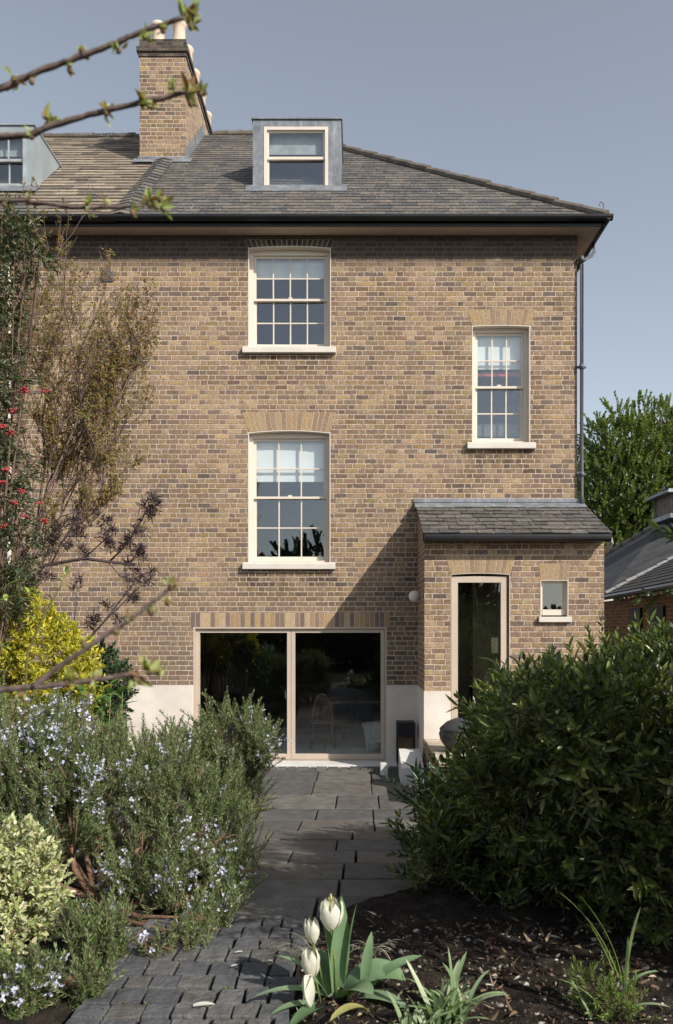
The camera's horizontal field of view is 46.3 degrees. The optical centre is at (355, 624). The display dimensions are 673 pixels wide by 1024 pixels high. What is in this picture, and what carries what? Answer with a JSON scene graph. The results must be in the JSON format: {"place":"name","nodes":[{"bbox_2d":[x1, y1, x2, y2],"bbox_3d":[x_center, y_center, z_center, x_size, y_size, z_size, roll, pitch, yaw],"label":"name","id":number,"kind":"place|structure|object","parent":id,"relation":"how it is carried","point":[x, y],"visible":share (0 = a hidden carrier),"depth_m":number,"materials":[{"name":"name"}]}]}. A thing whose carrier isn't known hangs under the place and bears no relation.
{"place":"outdoors","nodes":[
{"label":"outdoors","id":0,"kind":"place"},
{"bbox_2d":[0,123,161,769],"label":"neighbouring house","id":1,"kind":"structure","parent":0,"point":[76,164],"depth_m":12.00,"materials":[{"name":"brown brick"}]},
{"bbox_2d":[0,185,174,220],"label":"budding branch","id":2,"kind":"object","parent":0,"point":[163,204],"visible":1,"depth_m":1.25,"materials":[{"name":"brown plant"}]},
{"bbox_2d":[0,576,177,700],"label":"budding branch","id":3,"kind":"object","parent":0,"point":[150,667],"visible":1,"depth_m":1.10,"materials":[{"name":"brown plant"}]},
{"bbox_2d":[0,0,201,92],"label":"budding branch","id":4,"kind":"object","parent":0,"point":[189,16],"visible":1,"depth_m":1.20,"materials":[{"name":"brown plant"}]},
{"bbox_2d":[0,71,207,139],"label":"budding branch","id":5,"kind":"object","parent":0,"point":[188,90],"visible":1,"depth_m":1.22,"materials":[{"name":"brown plant"}]},
{"bbox_2d":[65,917,307,1023],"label":"sett path","id":6,"kind":"structure","parent":0,"point":[173,995],"depth_m":3.55,"materials":[{"name":"grey stone"}]},
{"bbox_2d":[193,1001,213,1006],"bbox_3d":[-0.633,1.584,3.283,0.091,0.008,0.036,0,0,0],"label":"fallen petal","id":7,"kind":"object","parent":6,"relation":"on","point":[202,1003],"visible":1,"depth_m":3.29,"materials":[{"name":"white plant"}]},
{"bbox_2d":[3,770,664,1023],"bbox_3d":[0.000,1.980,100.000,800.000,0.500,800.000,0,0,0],"label":"ground","id":8,"kind":"structure","parent":0,"point":[158,912],"depth_m":4.85,"materials":[{"name":"soil"}]},
{"bbox_2d":[0,821,225,1023],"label":"soil border","id":9,"kind":"object","parent":8,"relation":"on","point":[60,1013],"visible":0.08,"depth_m":4.13,"materials":[{"name":"brown soil"}]},
{"bbox_2d":[0,191,63,704],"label":"berry shrub","id":10,"kind":"object","parent":9,"relation":"on","point":[8,398],"visible":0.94,"depth_m":6.58,"materials":[{"name":"green plant"}]},
{"bbox_2d":[1,565,72,802],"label":"budding shoot","id":11,"kind":"object","parent":9,"relation":"on","point":[65,572],"visible":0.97,"depth_m":6.00,"materials":[{"name":"brown plant"}]},
{"bbox_2d":[0,811,78,959],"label":"variegated shrub","id":12,"kind":"object","parent":9,"relation":"on","point":[32,886],"visible":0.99,"depth_m":4.01,"materials":[{"name":"green plant"}]},
{"bbox_2d":[0,572,111,811],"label":"golden shrub","id":13,"kind":"object","parent":9,"relation":"on","point":[70,644],"visible":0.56,"depth_m":6.65,"materials":[{"name":"yellow plant"}]},
{"bbox_2d":[0,883,143,1020],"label":"rosemary bush","id":14,"kind":"object","parent":9,"relation":"on","point":[95,940],"visible":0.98,"depth_m":3.40,"materials":[{"name":"green plant"}]},
{"bbox_2d":[0,176,165,796],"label":"bronze tree","id":15,"kind":"object","parent":9,"relation":"on","point":[99,387],"visible":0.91,"depth_m":7.88,"materials":[{"name":"brown plant"}]},
{"bbox_2d":[2,488,164,798],"bbox_3d":[-2.517,0.345,7.213,1.634,3.206,0.440,0,0,4],"label":"purple elder","id":16,"kind":"object","parent":9,"relation":"on","point":[140,550],"visible":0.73,"depth_m":7.19,"materials":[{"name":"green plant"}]},
{"bbox_2d":[62,677,135,855],"bbox_3d":[-2.049,1.119,6.369,0.602,1.397,0.628,0,0,22],"label":"leafy perennial","id":17,"kind":"object","parent":9,"relation":"on","point":[103,698],"visible":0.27,"depth_m":6.34,"materials":[{"name":"green plant"}]},
{"bbox_2d":[71,639,139,832],"bbox_3d":[-2.378,1.054,7.533,0.675,1.892,0.642,0,0,0],"label":"dark shrub","id":18,"kind":"object","parent":9,"relation":"on","point":[117,666],"visible":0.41,"depth_m":7.47,"materials":[{"name":"green plant"}]},
{"bbox_2d":[0,669,275,960],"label":"rosemary bush","id":19,"kind":"object","parent":9,"relation":"on","point":[34,750],"visible":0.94,"depth_m":4.91,"materials":[{"name":"green plant"}]},
{"bbox_2d":[106,685,291,849],"bbox_3d":[-1.200,1.139,6.010,1.430,1.357,0.983,0,0,0],"label":"rosemary bush","id":20,"kind":"object","parent":9,"relation":"on","point":[251,740],"visible":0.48,"depth_m":5.95,"materials":[{"name":"green plant"}]},
{"bbox_2d":[203,766,398,772],"bbox_3d":[-1.091,2.118,11.500,4.205,0.064,0.200,0,0,0],"label":"stone edging","id":21,"kind":"object","parent":8,"relation":"on","point":[318,768],"visible":0.23,"depth_m":11.45,"materials":[{"name":"grey stone"}]},
{"bbox_2d":[109,20,613,767],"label":"brick house","id":22,"kind":"structure","parent":8,"relation":"on","point":[357,430],"depth_m":12.00,"materials":[{"name":"brick"}]},
{"bbox_2d":[242,430,334,568],"bbox_3d":[-1.013,-1.902,12.078,1.410,2.124,0.305,0,0,0],"label":"sash window","id":23,"kind":"structure","parent":22,"relation":"in","point":[278,456],"depth_m":12.16,"materials":[{"name":"beige paint"}]},
{"bbox_2d":[242,246,335,353],"bbox_3d":[-1.010,-4.949,12.078,1.417,1.649,0.305,0,0,0],"label":"sash window","id":24,"kind":"structure","parent":22,"relation":"in","point":[273,263],"depth_m":12.15,"materials":[{"name":"beige paint"}]},
{"bbox_2d":[193,627,386,760],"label":"glass doors","id":25,"kind":"structure","parent":22,"relation":"in","point":[290,755],"depth_m":12.04,"materials":[{"name":"beige paint"}]},
{"bbox_2d":[206,761,398,769],"bbox_3d":[-1.199,2.107,11.803,3.759,0.065,0.365,0,0,0],"label":"threshold","id":26,"kind":"object","parent":22,"relation":"attached to","point":[339,764],"depth_m":11.77,"materials":[{"name":"stone"}]},
{"bbox_2d":[309,693,335,748],"bbox_3d":[-0.559,1.627,13.480,0.446,0.948,0.486,0,0,0],"label":"spindle chair","id":27,"kind":"object","parent":22,"relation":"on","point":[323,721],"visible":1,"depth_m":13.30,"materials":[{"name":"brown wood"}]},
{"bbox_2d":[327,696,380,742],"bbox_3d":[0.250,1.724,14.350,1.500,0.748,0.900,0,0,0],"label":"dining table","id":28,"kind":"object","parent":22,"relation":"on","point":[353,699],"visible":0.37,"depth_m":14.20,"materials":[{"name":"brown wood"}]},
{"bbox_2d":[362,722,380,749],"bbox_3d":[0.281,1.883,13.299,0.350,0.430,0.330,0,0,0],"label":"tapered planter","id":29,"kind":"object","parent":22,"relation":"on","point":[372,732],"visible":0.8,"depth_m":13.18,"materials":[{"name":"concrete"}]},
{"bbox_2d":[409,589,419,601],"bbox_3d":[0.875,-0.426,11.600,0.190,0.184,0.167,0,0,0],"label":"wall lamp","id":30,"kind":"object","parent":22,"relation":"attached to","point":[414,596],"visible":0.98,"depth_m":11.54,"materials":[{"name":"white glass"}]},
{"bbox_2d":[451,573,509,718],"bbox_3d":[1.708,0.419,10.850,0.816,2.262,0.144,0,0,0],"label":"porch door","id":31,"kind":"structure","parent":22,"relation":"in","point":[504,581],"depth_m":10.81,"materials":[{"name":"beige paint"}]},
{"bbox_2d":[467,325,535,448],"bbox_3d":[2.214,-3.619,12.107,1.042,1.897,0.365,0,0,0],"label":"sash window","id":32,"kind":"structure","parent":22,"relation":"in","point":[494,347],"depth_m":12.15,"materials":[{"name":"beige paint"}]},
{"bbox_2d":[538,580,571,621],"bbox_3d":[2.723,-0.323,10.817,0.447,0.578,0.190,0,0,0],"label":"porch window","id":33,"kind":"structure","parent":22,"relation":"in","point":[564,611],"depth_m":10.84,"materials":[{"name":"beige paint"}]},
{"bbox_2d":[383,752,467,843],"bbox_3d":[0.816,1.692,6.915,1.173,1.156,1.323,0,0,0],"label":"arching shrub","id":34,"kind":"object","parent":8,"relation":"on","point":[417,781],"visible":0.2,"depth_m":7.01,"materials":[{"name":"green plant"}]},
{"bbox_2d":[289,873,672,1023],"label":"soil bed","id":35,"kind":"object","parent":8,"relation":"on","point":[436,904],"visible":0.45,"depth_m":3.78,"materials":[{"name":"brown soil"}]},
{"bbox_2d":[302,974,320,1006],"bbox_3d":[-0.183,1.527,3.280,0.086,0.139,0.070,0,0,0],"label":"drooping tulip","id":36,"kind":"object","parent":35,"relation":"on","point":[308,985],"visible":0.99,"depth_m":3.26,"materials":[{"name":"white plant"}]},
{"bbox_2d":[301,946,322,996],"bbox_3d":[-0.184,1.496,3.337,0.101,0.253,0.085,0,0,26],"label":"tulip","id":37,"kind":"object","parent":35,"relation":"on","point":[310,962],"visible":0.84,"depth_m":3.32,"materials":[{"name":"white plant"}]},
{"bbox_2d":[304,917,324,993],"bbox_3d":[-0.170,1.435,3.344,0.101,0.373,0.066,0,0,25],"label":"tulip","id":38,"kind":"object","parent":35,"relation":"on","point":[312,931],"visible":0.98,"depth_m":3.33,"materials":[{"name":"white plant"}]},
{"bbox_2d":[259,932,409,963],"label":"dried bulb leaves","id":39,"kind":"object","parent":35,"relation":"on","point":[381,946],"visible":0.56,"depth_m":3.75,"materials":[{"name":"plant"}]},
{"bbox_2d":[251,894,420,1023],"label":"tulip","id":40,"kind":"object","parent":35,"relation":"on","point":[367,973],"depth_m":3.35,"materials":[{"name":"green plant"}]},
{"bbox_2d":[387,991,467,1023],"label":"short bulb leaves","id":41,"kind":"object","parent":35,"relation":"on","point":[421,1018],"visible":1,"depth_m":3.06,"materials":[{"name":"green plant"}]},
{"bbox_2d":[398,948,506,1023],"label":"bulb leaves","id":42,"kind":"object","parent":35,"relation":"on","point":[459,1009],"visible":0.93,"depth_m":3.15,"materials":[{"name":"green plant"}]},
{"bbox_2d":[290,923,672,1023],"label":"pebbles","id":43,"kind":"object","parent":35,"relation":"on","point":[451,934],"visible":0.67,"depth_m":3.62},
{"bbox_2d":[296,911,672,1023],"bbox_3d":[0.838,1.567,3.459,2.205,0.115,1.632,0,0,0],"label":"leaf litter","id":44,"kind":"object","parent":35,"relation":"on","point":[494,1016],"visible":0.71,"depth_m":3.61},
{"bbox_2d":[379,610,672,950],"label":"evergreen shrub","id":45,"kind":"object","parent":35,"relation":"on","point":[580,751],"visible":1,"depth_m":3.88,"materials":[{"name":"green plant"}]},
{"bbox_2d":[561,949,660,1023],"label":"feathery weed","id":46,"kind":"object","parent":35,"relation":"on","point":[602,980],"visible":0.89,"depth_m":3.19,"materials":[{"name":"green plant"}]},
{"bbox_2d":[558,891,668,1019],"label":"tall bulb leaves","id":47,"kind":"object","parent":35,"relation":"on","point":[628,950],"visible":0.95,"depth_m":3.15,"materials":[{"name":"green plant"}]},
{"bbox_2d":[629,518,672,613],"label":"overhanging tree","id":48,"kind":"object","parent":35,"relation":"on","point":[667,532],"visible":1,"depth_m":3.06,"materials":[{"name":"green plant"}]},
{"bbox_2d":[577,435,621,598],"bbox_3d":[11.204,-3.078,34.100,6.926,10.472,5.036,0,0,0],"label":"dark tree","id":49,"kind":"object","parent":8,"relation":"on","point":[578,458],"visible":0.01,"depth_m":33.66,"materials":[{"name":"green plant"}]},
{"bbox_2d":[577,389,672,600],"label":"upright tree","id":50,"kind":"object","parent":8,"relation":"on","point":[630,511],"visible":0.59,"depth_m":28.21,"materials":[{"name":"green plant"}]},
{"bbox_2d":[626,405,667,593],"bbox_3d":[14.747,-4.310,38.207,4.464,12.856,4.268,0,0,17],"label":"purple tree","id":51,"kind":"object","parent":8,"relation":"on","point":[659,592],"visible":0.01,"depth_m":37.98,"materials":[{"name":"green plant"}]},
{"bbox_2d":[0,0,672,600],"label":"sky","id":52,"kind":"structure","parent":0,"point":[567,100],"materials":[{"name":"blue"}]},
{"bbox_2d":[84,770,671,926],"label":"flagstone path","id":53,"kind":"structure","parent":0,"point":[301,836],"depth_m":6.79,"materials":[{"name":"grey stone"}]},
{"bbox_2d":[88,847,406,1023],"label":"moss","id":54,"kind":"object","parent":53,"relation":"on","point":[243,947],"visible":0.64,"depth_m":3.86,"materials":[{"name":"green plant"}]},
{"bbox_2d":[380,762,387,774],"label":"stone block","id":55,"kind":"structure","parent":53,"relation":"on","point":[384,766],"depth_m":10.95,"materials":[{"name":"stone"}]},
{"bbox_2d":[396,720,414,764],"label":"log store","id":56,"kind":"structure","parent":53,"relation":"on","point":[405,731],"depth_m":11.62,"materials":[{"name":"black metal"}]},
{"bbox_2d":[399,749,423,784],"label":"square planter","id":57,"kind":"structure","parent":53,"relation":"on","point":[409,756],"depth_m":10.52,"materials":[{"name":"concrete"}]},
{"bbox_2d":[425,740,536,801],"bbox_3d":[2.290,1.860,9.819,2.692,0.600,1.911,0,0,0],"label":"porch step","id":58,"kind":"object","parent":53,"relation":"on","point":[436,747],"visible":0.02,"depth_m":10.10,"materials":[{"name":"stone"}]},
{"bbox_2d":[439,718,471,750],"bbox_3d":[1.267,1.353,9.700,0.479,0.410,0.479,0,0,0],"label":"round planter","id":59,"kind":"object","parent":58,"relation":"on","point":[450,727],"visible":0.54,"depth_m":9.56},
{"bbox_2d":[604,488,672,649],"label":"slate roofed building","id":60,"kind":"structure","parent":0,"point":[636,561],"depth_m":18.71,"materials":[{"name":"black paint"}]},
{"bbox_2d":[629,606,665,640],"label":"windows","id":61,"kind":"structure","parent":60,"relation":"in","point":[660,613],"depth_m":14.90,"materials":[{"name":"black glass"}]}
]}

